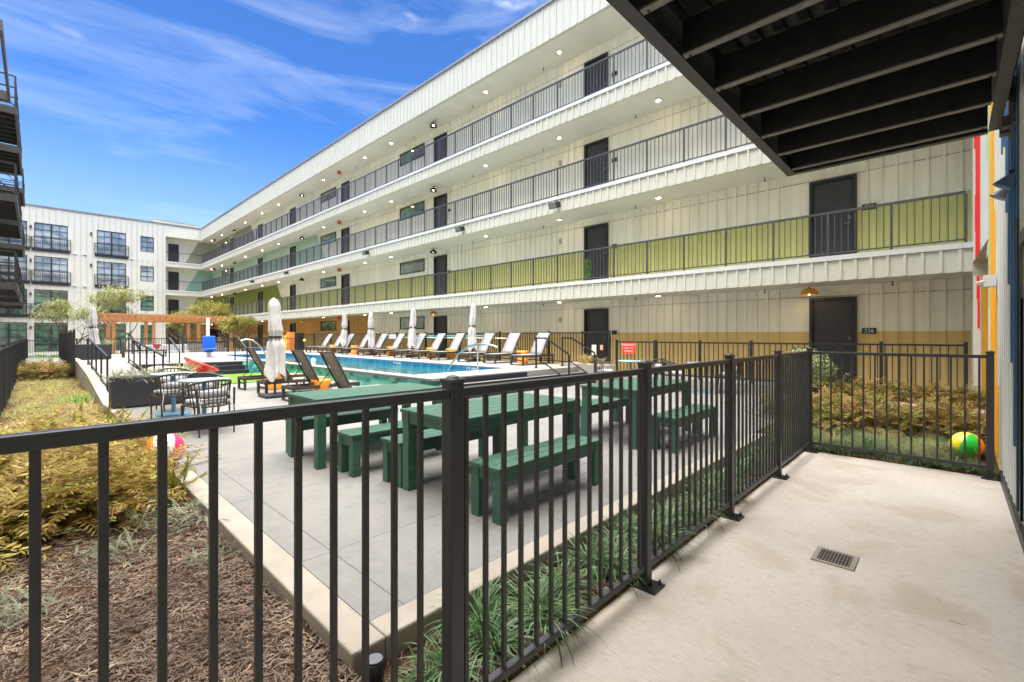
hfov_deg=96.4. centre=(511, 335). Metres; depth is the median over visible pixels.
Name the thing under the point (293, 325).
door
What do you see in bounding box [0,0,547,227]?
sky
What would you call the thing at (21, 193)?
steel balcony
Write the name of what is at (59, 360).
brown shrub
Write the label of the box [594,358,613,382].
bistro chair
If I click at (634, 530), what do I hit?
liriope clump
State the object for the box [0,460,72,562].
fern shrub
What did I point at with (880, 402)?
brown shrub
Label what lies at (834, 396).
brown shrub
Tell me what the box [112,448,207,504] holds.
foxtail fern
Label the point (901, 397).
brown shrub
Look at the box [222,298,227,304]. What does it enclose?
window
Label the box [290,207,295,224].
door
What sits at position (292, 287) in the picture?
door
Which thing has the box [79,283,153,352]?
tree
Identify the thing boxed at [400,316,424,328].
window
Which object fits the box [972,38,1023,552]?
apartment building
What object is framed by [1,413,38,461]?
fern shrub
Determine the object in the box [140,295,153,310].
window
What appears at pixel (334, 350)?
side table
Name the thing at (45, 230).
window
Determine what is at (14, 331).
window
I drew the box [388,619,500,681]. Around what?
liriope clump
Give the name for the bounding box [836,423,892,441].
feather grass
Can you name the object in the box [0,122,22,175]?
steel balcony
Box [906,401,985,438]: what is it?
brown shrub
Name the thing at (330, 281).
window
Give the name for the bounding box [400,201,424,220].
window
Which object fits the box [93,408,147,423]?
foxtail fern
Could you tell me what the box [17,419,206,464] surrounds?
fern shrub
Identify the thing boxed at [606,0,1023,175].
steel balcony
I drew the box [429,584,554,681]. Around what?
liriope clump
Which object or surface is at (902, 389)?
brown shrub
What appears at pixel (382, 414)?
outdoor bench
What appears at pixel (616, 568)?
liriope clump
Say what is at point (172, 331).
door
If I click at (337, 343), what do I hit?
sun lounger
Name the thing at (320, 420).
outdoor table
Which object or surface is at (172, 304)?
door
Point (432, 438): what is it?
outdoor bench
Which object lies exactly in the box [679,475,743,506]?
liriope clump
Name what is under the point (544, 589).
liriope clump
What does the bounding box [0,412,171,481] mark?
fern shrub
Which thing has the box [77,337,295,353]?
metal fence
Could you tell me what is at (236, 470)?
plaza
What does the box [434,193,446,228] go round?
door
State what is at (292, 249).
door
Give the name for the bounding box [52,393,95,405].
green grass tuft
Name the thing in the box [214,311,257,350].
tree
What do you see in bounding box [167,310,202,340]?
tree
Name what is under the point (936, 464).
liriope clump
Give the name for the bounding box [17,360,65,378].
brown shrub
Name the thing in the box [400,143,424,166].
window
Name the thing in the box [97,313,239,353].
pergola
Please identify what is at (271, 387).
side table
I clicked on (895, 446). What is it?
liriope clump
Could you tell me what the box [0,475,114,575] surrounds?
fern shrub
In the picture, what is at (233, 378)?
turf
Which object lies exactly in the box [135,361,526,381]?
deck riser
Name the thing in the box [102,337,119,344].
strap plant
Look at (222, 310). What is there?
tree
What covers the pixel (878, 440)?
feather grass
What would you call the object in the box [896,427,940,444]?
liriope clump
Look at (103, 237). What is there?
window
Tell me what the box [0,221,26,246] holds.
window
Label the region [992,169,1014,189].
cone sconce
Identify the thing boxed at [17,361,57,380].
brown shrub
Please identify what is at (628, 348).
warning sign
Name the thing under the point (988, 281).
emergency light
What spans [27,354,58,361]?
green grass
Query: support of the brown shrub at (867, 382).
on the planting bed
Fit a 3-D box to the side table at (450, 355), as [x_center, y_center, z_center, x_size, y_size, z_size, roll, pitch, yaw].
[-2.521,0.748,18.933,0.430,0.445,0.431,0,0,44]
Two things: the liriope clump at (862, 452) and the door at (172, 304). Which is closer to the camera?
the liriope clump at (862, 452)
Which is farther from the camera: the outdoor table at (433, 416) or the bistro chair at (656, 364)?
the bistro chair at (656, 364)
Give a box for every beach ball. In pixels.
[143,434,184,466]
[949,432,984,457]
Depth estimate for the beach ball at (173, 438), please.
4.89 m
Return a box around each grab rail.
[241,339,265,358]
[447,343,497,371]
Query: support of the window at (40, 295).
in the apartment building at (73, 256)
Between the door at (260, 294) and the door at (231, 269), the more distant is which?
the door at (231, 269)
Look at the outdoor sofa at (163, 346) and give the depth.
30.17 m
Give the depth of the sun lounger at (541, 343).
15.70 m
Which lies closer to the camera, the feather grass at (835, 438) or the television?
the feather grass at (835, 438)
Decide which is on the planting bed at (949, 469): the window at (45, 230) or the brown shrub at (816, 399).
the brown shrub at (816, 399)
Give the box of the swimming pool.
[211,354,515,385]
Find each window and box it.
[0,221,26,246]
[0,255,26,280]
[0,289,26,314]
[0,322,26,347]
[34,222,67,250]
[34,256,67,282]
[34,289,67,314]
[34,323,67,351]
[97,230,125,255]
[97,261,125,286]
[97,292,125,314]
[97,323,125,349]
[140,236,153,252]
[140,266,153,281]
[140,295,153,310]
[140,325,151,344]
[222,269,227,275]
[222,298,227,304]
[321,187,335,202]
[321,231,335,245]
[321,276,335,287]
[321,321,335,330]
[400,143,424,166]
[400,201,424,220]
[400,258,424,274]
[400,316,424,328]
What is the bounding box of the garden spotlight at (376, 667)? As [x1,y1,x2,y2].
[369,653,384,681]
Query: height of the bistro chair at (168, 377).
0.802 m
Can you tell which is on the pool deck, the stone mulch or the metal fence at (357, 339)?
the metal fence at (357, 339)
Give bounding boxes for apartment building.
[0,203,212,351]
[166,0,972,394]
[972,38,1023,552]
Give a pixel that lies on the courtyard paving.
(30, 354)
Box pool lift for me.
[201,318,216,357]
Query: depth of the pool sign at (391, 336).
23.07 m
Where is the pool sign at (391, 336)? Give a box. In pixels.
[386,334,395,338]
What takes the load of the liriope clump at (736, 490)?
on the planting bed at (403, 661)
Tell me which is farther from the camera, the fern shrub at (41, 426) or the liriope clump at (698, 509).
the fern shrub at (41, 426)
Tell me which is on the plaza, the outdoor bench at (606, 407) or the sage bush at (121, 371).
the outdoor bench at (606, 407)
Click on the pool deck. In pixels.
(529, 368)
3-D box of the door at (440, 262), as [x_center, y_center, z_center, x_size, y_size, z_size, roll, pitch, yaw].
[-3.615,-2.920,23.046,1.000,2.200,0.091,0,0,44]
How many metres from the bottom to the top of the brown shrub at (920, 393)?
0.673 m
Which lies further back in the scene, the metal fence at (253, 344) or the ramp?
the metal fence at (253, 344)
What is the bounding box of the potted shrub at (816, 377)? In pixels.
[773,347,838,396]
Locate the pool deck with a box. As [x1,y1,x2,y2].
[82,350,578,377]
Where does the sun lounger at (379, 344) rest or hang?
on the pool deck
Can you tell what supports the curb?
on the ground
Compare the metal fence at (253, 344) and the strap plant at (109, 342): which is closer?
the strap plant at (109, 342)
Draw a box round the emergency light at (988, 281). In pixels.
[976,274,995,287]
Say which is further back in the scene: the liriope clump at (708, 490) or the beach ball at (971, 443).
the beach ball at (971, 443)
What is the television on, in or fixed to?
hanging from the pergola
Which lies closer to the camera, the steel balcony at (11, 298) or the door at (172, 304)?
the steel balcony at (11, 298)
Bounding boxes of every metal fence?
[0,339,26,420]
[0,347,818,681]
[27,339,120,357]
[58,330,74,371]
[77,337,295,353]
[217,337,266,348]
[304,330,610,362]
[615,340,967,391]
[812,350,999,481]
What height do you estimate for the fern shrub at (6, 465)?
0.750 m
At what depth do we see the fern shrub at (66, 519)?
3.53 m
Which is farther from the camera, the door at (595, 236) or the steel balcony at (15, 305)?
the steel balcony at (15, 305)
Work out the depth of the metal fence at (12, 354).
10.90 m
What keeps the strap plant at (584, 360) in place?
on the stone mulch
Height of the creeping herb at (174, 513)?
0.306 m
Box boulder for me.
[141,366,169,373]
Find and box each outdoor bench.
[285,406,390,455]
[338,421,441,477]
[380,427,500,487]
[469,434,597,525]
[580,397,627,435]
[652,404,714,452]
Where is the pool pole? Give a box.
[404,337,506,338]
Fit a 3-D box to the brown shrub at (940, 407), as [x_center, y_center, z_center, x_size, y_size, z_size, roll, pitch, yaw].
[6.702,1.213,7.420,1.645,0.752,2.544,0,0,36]
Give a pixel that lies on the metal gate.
(594, 345)
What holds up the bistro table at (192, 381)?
on the plaza
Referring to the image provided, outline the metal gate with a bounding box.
[581,331,610,363]
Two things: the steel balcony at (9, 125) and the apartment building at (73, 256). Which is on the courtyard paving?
the apartment building at (73, 256)
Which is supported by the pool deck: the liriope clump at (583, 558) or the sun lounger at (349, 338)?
the sun lounger at (349, 338)
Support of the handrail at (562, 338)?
on the plaza
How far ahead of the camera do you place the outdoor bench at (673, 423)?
5.76 m
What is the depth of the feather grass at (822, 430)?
7.14 m
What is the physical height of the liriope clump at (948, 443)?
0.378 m
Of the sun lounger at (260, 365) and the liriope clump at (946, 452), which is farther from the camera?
the sun lounger at (260, 365)
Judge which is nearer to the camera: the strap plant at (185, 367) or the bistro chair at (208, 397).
the bistro chair at (208, 397)
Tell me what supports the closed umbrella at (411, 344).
on the pool deck
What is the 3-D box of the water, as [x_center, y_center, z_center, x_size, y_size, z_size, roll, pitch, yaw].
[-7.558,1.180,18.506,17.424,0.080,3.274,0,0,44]
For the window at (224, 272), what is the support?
in the apartment building at (512, 178)
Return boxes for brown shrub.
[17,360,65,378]
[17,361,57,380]
[18,362,73,380]
[19,359,45,366]
[22,356,67,368]
[35,362,74,379]
[751,392,894,440]
[755,387,854,427]
[793,380,893,431]
[793,396,918,434]
[813,388,849,405]
[814,386,942,436]
[822,371,884,399]
[827,376,906,401]
[827,389,919,427]
[832,376,868,398]
[848,397,985,450]
[865,381,915,396]
[865,388,985,439]
[872,380,956,403]
[884,379,985,405]
[892,379,985,408]
[901,396,985,429]
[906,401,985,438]
[918,382,985,409]
[927,380,985,408]
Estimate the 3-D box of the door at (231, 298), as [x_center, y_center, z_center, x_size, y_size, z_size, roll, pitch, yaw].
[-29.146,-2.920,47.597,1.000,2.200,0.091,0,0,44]
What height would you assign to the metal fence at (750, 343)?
1.098 m
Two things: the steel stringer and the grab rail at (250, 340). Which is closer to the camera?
the steel stringer
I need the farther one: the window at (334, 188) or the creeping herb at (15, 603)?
the window at (334, 188)
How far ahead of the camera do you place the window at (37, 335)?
42.13 m
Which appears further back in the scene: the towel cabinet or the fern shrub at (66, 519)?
the towel cabinet
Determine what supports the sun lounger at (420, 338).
on the pool deck
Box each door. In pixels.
[168,243,178,261]
[168,271,178,290]
[168,299,178,314]
[168,327,178,344]
[230,267,233,283]
[230,297,233,315]
[258,224,262,237]
[258,257,262,274]
[258,291,262,312]
[258,325,262,346]
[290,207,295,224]
[290,246,295,267]
[290,285,295,309]
[290,323,295,332]
[341,181,349,201]
[341,227,349,253]
[341,274,349,304]
[341,321,349,349]
[434,132,446,160]
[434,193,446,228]
[434,255,446,295]
[434,316,446,356]
[584,52,608,95]
[584,137,608,188]
[584,223,608,279]
[584,308,608,361]
[809,173,856,257]
[809,296,856,384]
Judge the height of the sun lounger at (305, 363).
1.106 m
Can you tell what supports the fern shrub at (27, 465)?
on the planting bed at (61, 664)
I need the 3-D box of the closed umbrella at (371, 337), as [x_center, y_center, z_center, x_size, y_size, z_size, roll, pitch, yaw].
[-7.192,-0.128,23.357,0.640,2.195,0.640,0,0,44]
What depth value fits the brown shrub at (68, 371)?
16.17 m
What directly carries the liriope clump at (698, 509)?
on the planting bed at (403, 661)
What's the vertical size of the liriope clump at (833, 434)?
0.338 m
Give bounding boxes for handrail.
[87,337,108,392]
[126,337,163,373]
[167,337,179,366]
[234,337,247,372]
[535,337,570,386]
[561,337,596,382]
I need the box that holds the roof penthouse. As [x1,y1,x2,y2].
[150,218,198,227]
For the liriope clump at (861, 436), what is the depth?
6.53 m
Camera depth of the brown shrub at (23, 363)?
16.89 m
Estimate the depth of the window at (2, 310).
40.82 m
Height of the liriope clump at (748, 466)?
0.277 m
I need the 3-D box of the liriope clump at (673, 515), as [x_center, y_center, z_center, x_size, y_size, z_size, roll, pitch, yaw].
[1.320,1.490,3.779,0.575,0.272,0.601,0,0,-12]
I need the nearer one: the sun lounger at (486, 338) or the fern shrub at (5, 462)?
the fern shrub at (5, 462)
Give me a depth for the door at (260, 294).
41.65 m
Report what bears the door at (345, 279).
in the apartment building at (512, 178)
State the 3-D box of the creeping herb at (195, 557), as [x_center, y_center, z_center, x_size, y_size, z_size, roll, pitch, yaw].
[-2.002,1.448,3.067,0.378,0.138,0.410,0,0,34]
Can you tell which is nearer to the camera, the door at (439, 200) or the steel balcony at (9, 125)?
the steel balcony at (9, 125)
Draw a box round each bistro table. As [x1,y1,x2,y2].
[150,372,193,416]
[177,377,229,429]
[618,360,641,368]
[687,362,709,393]
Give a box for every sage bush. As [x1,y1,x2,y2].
[82,366,165,381]
[109,364,181,381]
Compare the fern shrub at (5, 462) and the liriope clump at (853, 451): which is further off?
the liriope clump at (853, 451)
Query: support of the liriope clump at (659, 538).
on the planting bed at (403, 661)
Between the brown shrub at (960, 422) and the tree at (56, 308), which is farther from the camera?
the tree at (56, 308)
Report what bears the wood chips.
on the planting bed at (403, 661)
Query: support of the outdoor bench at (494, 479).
on the plaza
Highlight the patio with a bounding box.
[510,450,1023,681]
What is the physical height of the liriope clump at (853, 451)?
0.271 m
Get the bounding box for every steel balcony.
[0,71,19,145]
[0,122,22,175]
[0,161,19,220]
[0,168,24,206]
[0,191,22,238]
[0,225,24,257]
[0,250,19,295]
[0,265,22,301]
[0,280,24,308]
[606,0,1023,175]
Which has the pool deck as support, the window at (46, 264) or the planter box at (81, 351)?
the planter box at (81, 351)
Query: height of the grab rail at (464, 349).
0.972 m
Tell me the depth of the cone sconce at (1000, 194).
4.32 m
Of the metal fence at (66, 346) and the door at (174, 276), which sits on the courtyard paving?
the metal fence at (66, 346)
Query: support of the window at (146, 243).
in the apartment building at (73, 256)
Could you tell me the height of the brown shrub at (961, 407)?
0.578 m
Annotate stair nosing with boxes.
[441,372,581,385]
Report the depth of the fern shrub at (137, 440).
4.58 m
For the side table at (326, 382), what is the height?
0.445 m
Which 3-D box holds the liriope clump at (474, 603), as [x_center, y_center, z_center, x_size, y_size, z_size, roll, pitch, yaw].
[-0.195,1.486,2.409,0.634,0.287,0.607,0,0,-18]
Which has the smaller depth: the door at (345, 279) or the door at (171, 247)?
the door at (345, 279)
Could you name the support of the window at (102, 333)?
in the apartment building at (73, 256)
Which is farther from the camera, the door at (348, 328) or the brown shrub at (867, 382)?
the door at (348, 328)
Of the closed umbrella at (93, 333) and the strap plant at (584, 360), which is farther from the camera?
the closed umbrella at (93, 333)
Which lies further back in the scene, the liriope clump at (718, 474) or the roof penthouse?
the roof penthouse
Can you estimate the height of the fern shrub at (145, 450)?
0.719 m
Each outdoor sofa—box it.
[138,345,168,353]
[167,344,188,352]
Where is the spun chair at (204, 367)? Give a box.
[184,357,218,371]
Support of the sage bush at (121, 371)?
in the planter box at (132, 392)
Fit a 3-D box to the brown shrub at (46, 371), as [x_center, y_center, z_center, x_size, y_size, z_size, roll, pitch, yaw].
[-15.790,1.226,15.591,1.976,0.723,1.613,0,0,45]
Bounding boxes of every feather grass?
[813,425,854,438]
[813,426,860,455]
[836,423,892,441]
[846,426,907,448]
[873,438,933,465]
[885,434,959,464]
[912,434,963,460]
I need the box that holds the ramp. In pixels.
[87,363,139,391]
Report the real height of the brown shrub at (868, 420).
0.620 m
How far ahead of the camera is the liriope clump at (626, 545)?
3.28 m
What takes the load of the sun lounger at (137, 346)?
on the pool deck
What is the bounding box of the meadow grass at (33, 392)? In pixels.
[0,377,115,433]
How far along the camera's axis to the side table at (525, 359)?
15.99 m
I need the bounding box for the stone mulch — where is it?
[563,362,613,365]
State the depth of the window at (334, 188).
32.05 m
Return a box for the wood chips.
[0,449,793,681]
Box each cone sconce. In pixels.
[989,189,1008,200]
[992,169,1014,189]
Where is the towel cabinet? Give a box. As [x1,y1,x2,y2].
[287,332,306,349]
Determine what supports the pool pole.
attached to the metal fence at (357, 339)
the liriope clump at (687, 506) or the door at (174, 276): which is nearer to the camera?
the liriope clump at (687, 506)
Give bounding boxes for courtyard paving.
[26,350,225,364]
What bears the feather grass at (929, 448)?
on the planting bed at (949, 469)
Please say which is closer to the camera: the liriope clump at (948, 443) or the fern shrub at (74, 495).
the fern shrub at (74, 495)
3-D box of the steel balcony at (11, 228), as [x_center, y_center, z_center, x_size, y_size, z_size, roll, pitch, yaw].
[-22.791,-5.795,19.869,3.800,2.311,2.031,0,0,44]
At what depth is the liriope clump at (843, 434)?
6.86 m
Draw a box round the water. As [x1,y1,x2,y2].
[248,356,463,374]
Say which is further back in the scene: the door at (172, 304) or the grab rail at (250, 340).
the door at (172, 304)
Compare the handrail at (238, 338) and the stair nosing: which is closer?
the stair nosing
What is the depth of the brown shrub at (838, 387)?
9.35 m
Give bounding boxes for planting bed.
[0,374,350,681]
[383,445,805,681]
[813,420,998,477]
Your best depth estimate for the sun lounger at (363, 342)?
24.11 m
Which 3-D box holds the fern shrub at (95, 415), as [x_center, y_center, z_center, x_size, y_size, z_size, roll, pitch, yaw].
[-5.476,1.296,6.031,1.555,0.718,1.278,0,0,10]
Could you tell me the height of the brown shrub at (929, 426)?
0.647 m
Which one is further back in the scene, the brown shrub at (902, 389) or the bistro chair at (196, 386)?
the brown shrub at (902, 389)
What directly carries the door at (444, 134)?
in the apartment building at (512, 178)
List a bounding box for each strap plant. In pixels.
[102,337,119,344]
[169,357,203,371]
[575,352,593,363]
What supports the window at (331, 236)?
in the apartment building at (512, 178)
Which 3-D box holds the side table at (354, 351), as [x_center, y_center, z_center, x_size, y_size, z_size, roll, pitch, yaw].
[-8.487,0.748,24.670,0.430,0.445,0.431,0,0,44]
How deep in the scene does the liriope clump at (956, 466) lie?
5.47 m
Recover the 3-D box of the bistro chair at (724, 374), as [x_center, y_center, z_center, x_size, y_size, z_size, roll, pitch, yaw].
[5.426,1.020,11.377,0.559,0.802,0.592,0,0,19]
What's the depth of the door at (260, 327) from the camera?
41.65 m
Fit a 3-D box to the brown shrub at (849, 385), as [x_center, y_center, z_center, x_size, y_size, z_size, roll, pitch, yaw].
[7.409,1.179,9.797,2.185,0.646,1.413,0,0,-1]
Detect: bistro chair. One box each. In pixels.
[149,373,195,418]
[155,367,195,411]
[180,379,235,437]
[182,372,230,415]
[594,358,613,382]
[649,358,666,378]
[661,360,681,379]
[718,362,740,393]
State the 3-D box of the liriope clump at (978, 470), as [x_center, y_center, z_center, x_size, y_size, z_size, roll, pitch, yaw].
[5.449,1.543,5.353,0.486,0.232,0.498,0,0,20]
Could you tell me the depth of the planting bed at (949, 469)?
5.93 m
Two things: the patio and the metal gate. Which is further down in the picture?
the patio
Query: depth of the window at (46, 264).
42.30 m
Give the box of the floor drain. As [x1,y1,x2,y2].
[810,546,858,570]
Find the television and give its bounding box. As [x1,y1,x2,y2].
[210,322,219,336]
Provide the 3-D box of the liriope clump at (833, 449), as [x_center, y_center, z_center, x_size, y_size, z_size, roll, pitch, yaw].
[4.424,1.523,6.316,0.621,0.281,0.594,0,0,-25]
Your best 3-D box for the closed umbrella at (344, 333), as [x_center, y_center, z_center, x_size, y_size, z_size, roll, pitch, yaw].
[-9.322,-0.153,25.404,0.640,2.247,0.640,0,0,44]
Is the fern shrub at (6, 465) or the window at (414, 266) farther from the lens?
the window at (414, 266)
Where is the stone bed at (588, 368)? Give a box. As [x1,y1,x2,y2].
[563,363,615,381]
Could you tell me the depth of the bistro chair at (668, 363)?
11.62 m
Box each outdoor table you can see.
[286,383,441,469]
[400,393,580,490]
[580,378,687,449]
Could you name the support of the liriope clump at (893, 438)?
on the planting bed at (949, 469)
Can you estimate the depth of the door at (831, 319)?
11.66 m
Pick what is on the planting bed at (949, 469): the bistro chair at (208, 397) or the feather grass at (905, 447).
the feather grass at (905, 447)
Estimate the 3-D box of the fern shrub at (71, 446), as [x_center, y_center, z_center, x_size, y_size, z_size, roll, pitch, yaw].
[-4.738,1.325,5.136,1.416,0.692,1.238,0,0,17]
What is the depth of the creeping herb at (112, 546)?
3.06 m
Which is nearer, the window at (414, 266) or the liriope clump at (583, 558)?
the liriope clump at (583, 558)
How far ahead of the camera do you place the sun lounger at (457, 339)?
18.83 m
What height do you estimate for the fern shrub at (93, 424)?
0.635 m
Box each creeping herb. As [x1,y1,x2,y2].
[0,569,86,630]
[53,494,227,557]
[73,526,171,571]
[175,539,236,572]
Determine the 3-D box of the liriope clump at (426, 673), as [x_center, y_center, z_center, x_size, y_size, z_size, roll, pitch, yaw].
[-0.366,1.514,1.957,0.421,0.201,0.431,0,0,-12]
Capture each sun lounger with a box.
[121,333,166,357]
[237,347,304,389]
[257,366,328,393]
[281,350,359,401]
[306,334,332,352]
[313,351,379,390]
[317,334,341,352]
[326,334,354,351]
[342,334,372,354]
[357,334,387,355]
[373,334,408,356]
[393,333,426,357]
[411,333,446,358]
[430,333,468,359]
[458,333,497,361]
[483,333,520,363]
[510,333,553,365]
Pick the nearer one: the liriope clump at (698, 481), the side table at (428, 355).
the liriope clump at (698, 481)
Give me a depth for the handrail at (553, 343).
13.28 m
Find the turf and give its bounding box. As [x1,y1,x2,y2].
[217,373,264,384]
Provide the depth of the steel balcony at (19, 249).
24.78 m
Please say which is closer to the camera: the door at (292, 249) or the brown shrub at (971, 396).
the brown shrub at (971, 396)
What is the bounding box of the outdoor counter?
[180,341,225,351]
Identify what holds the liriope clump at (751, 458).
on the planting bed at (403, 661)
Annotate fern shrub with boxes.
[0,399,111,434]
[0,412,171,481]
[0,418,79,474]
[0,425,70,496]
[0,439,186,524]
[0,443,205,540]
[0,444,178,545]
[0,446,116,532]
[0,454,111,505]
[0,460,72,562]
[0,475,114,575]
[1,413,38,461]
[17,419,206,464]
[18,436,220,482]
[25,417,62,456]
[27,418,131,456]
[36,407,178,452]
[58,418,143,452]
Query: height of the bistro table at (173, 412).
0.745 m
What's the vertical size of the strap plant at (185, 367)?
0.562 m
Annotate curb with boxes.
[73,358,761,681]
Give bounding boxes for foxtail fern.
[39,401,128,426]
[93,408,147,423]
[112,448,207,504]
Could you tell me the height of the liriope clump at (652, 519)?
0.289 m
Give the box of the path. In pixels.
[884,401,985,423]
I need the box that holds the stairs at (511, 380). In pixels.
[432,371,593,398]
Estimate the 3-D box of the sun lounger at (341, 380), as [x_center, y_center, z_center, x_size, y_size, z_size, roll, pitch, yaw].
[-3.274,0.867,9.419,0.600,1.106,1.550,0,0,43]
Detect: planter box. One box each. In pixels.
[75,344,111,359]
[109,372,216,408]
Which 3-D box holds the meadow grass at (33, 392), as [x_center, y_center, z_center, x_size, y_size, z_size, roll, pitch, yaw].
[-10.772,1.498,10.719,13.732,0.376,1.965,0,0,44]
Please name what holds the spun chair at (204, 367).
on the turf
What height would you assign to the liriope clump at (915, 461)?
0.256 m
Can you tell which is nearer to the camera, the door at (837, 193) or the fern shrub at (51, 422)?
the fern shrub at (51, 422)
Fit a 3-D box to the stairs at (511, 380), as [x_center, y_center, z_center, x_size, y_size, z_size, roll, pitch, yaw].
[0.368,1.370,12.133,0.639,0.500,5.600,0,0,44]
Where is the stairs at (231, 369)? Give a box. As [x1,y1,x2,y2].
[188,365,248,374]
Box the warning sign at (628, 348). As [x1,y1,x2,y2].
[622,343,635,353]
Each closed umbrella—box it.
[87,306,99,343]
[258,298,287,398]
[338,313,349,352]
[365,312,376,354]
[405,308,417,356]
[465,303,480,360]
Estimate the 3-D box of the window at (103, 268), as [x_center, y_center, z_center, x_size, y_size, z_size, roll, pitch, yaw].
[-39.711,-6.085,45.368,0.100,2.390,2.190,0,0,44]
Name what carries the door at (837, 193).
in the apartment building at (512, 178)
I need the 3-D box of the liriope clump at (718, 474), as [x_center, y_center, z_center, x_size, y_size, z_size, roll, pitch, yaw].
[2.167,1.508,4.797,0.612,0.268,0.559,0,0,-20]
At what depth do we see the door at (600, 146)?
16.63 m
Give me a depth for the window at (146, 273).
47.39 m
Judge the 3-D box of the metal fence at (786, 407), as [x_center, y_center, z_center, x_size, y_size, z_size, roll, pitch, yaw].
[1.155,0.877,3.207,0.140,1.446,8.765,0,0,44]
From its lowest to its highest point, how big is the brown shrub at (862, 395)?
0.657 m
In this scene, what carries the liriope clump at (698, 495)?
on the planting bed at (403, 661)
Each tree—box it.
[20,296,109,343]
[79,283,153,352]
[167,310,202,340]
[187,298,237,337]
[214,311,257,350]
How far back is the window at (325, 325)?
31.94 m
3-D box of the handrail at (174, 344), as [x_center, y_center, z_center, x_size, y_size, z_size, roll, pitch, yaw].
[-11.841,0.735,16.035,1.820,1.370,0.120,0,0,44]
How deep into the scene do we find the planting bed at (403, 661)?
2.60 m
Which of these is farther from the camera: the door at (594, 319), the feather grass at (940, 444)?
the door at (594, 319)
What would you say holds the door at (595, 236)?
in the apartment building at (512, 178)
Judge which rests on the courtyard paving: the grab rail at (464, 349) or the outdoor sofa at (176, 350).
the outdoor sofa at (176, 350)
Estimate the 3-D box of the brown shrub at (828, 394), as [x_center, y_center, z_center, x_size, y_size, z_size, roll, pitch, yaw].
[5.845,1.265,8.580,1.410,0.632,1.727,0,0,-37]
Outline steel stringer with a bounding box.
[0,19,10,103]
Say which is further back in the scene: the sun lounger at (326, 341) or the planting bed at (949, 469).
the sun lounger at (326, 341)
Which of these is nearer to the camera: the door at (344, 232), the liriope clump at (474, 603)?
the liriope clump at (474, 603)
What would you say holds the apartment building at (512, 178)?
on the ground
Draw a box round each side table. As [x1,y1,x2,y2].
[263,374,281,389]
[310,378,330,389]
[328,345,335,352]
[350,346,358,353]
[387,347,395,355]
[426,348,435,357]
[446,348,455,358]
[517,351,528,363]
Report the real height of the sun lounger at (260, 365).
1.106 m
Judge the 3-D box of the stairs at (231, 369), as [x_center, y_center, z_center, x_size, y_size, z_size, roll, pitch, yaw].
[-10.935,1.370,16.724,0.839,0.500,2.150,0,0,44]
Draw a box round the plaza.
[123,382,773,623]
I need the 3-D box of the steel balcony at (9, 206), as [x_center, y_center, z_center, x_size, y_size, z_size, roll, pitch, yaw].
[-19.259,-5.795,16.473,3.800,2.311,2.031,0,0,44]
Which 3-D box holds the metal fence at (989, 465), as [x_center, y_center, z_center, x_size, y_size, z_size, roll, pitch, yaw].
[4.760,0.881,5.675,1.775,1.438,0.140,0,0,44]
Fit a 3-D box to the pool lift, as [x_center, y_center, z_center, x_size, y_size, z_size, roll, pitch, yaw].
[-13.614,0.080,20.576,0.750,1.780,0.510,0,0,44]
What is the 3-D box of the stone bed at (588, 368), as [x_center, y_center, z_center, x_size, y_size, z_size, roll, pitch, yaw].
[2.403,1.160,14.545,1.700,0.520,0.600,0,0,44]
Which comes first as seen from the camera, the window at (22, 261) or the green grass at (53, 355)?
the green grass at (53, 355)
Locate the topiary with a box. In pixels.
[585,258,591,280]
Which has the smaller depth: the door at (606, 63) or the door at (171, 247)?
the door at (606, 63)
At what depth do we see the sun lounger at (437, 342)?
19.71 m
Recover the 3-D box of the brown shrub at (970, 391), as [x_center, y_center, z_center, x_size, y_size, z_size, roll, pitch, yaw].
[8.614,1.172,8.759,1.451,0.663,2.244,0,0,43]
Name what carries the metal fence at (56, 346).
on the courtyard paving
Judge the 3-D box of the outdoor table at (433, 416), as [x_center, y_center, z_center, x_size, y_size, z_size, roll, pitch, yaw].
[-0.152,1.047,4.545,0.833,0.746,1.680,0,0,44]
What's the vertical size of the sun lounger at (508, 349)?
1.076 m
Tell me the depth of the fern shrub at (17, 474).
3.75 m
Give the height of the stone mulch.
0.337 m
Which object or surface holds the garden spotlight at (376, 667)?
on the planting bed at (403, 661)
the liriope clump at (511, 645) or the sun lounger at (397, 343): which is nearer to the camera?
the liriope clump at (511, 645)
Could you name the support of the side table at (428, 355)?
on the pool deck
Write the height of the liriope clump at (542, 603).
0.275 m
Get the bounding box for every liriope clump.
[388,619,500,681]
[390,640,472,681]
[425,571,533,659]
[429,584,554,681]
[482,567,584,647]
[507,571,608,667]
[526,550,597,607]
[554,526,632,584]
[569,535,653,596]
[580,521,652,569]
[597,504,673,547]
[615,500,681,536]
[618,512,708,570]
[652,498,708,538]
[658,496,708,520]
[665,490,730,536]
[673,489,719,510]
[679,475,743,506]
[685,468,724,493]
[703,463,744,483]
[704,478,753,503]
[723,455,770,476]
[723,466,748,481]
[736,450,761,467]
[793,429,828,449]
[813,424,855,438]
[813,436,833,452]
[814,435,852,454]
[822,428,865,439]
[828,435,865,453]
[834,440,871,454]
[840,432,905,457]
[844,428,877,448]
[848,442,882,457]
[865,444,892,458]
[869,437,926,461]
[870,427,913,445]
[881,442,920,465]
[895,448,944,469]
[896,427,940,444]
[900,432,954,458]
[912,437,968,458]
[918,454,960,470]
[929,433,985,459]
[941,457,975,470]
[947,436,996,461]
[954,454,1000,476]
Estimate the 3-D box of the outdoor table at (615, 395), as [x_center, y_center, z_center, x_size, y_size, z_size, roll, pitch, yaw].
[1.817,1.047,6.563,0.833,0.746,1.680,0,0,44]
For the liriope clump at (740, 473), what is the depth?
4.97 m
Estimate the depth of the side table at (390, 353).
21.92 m

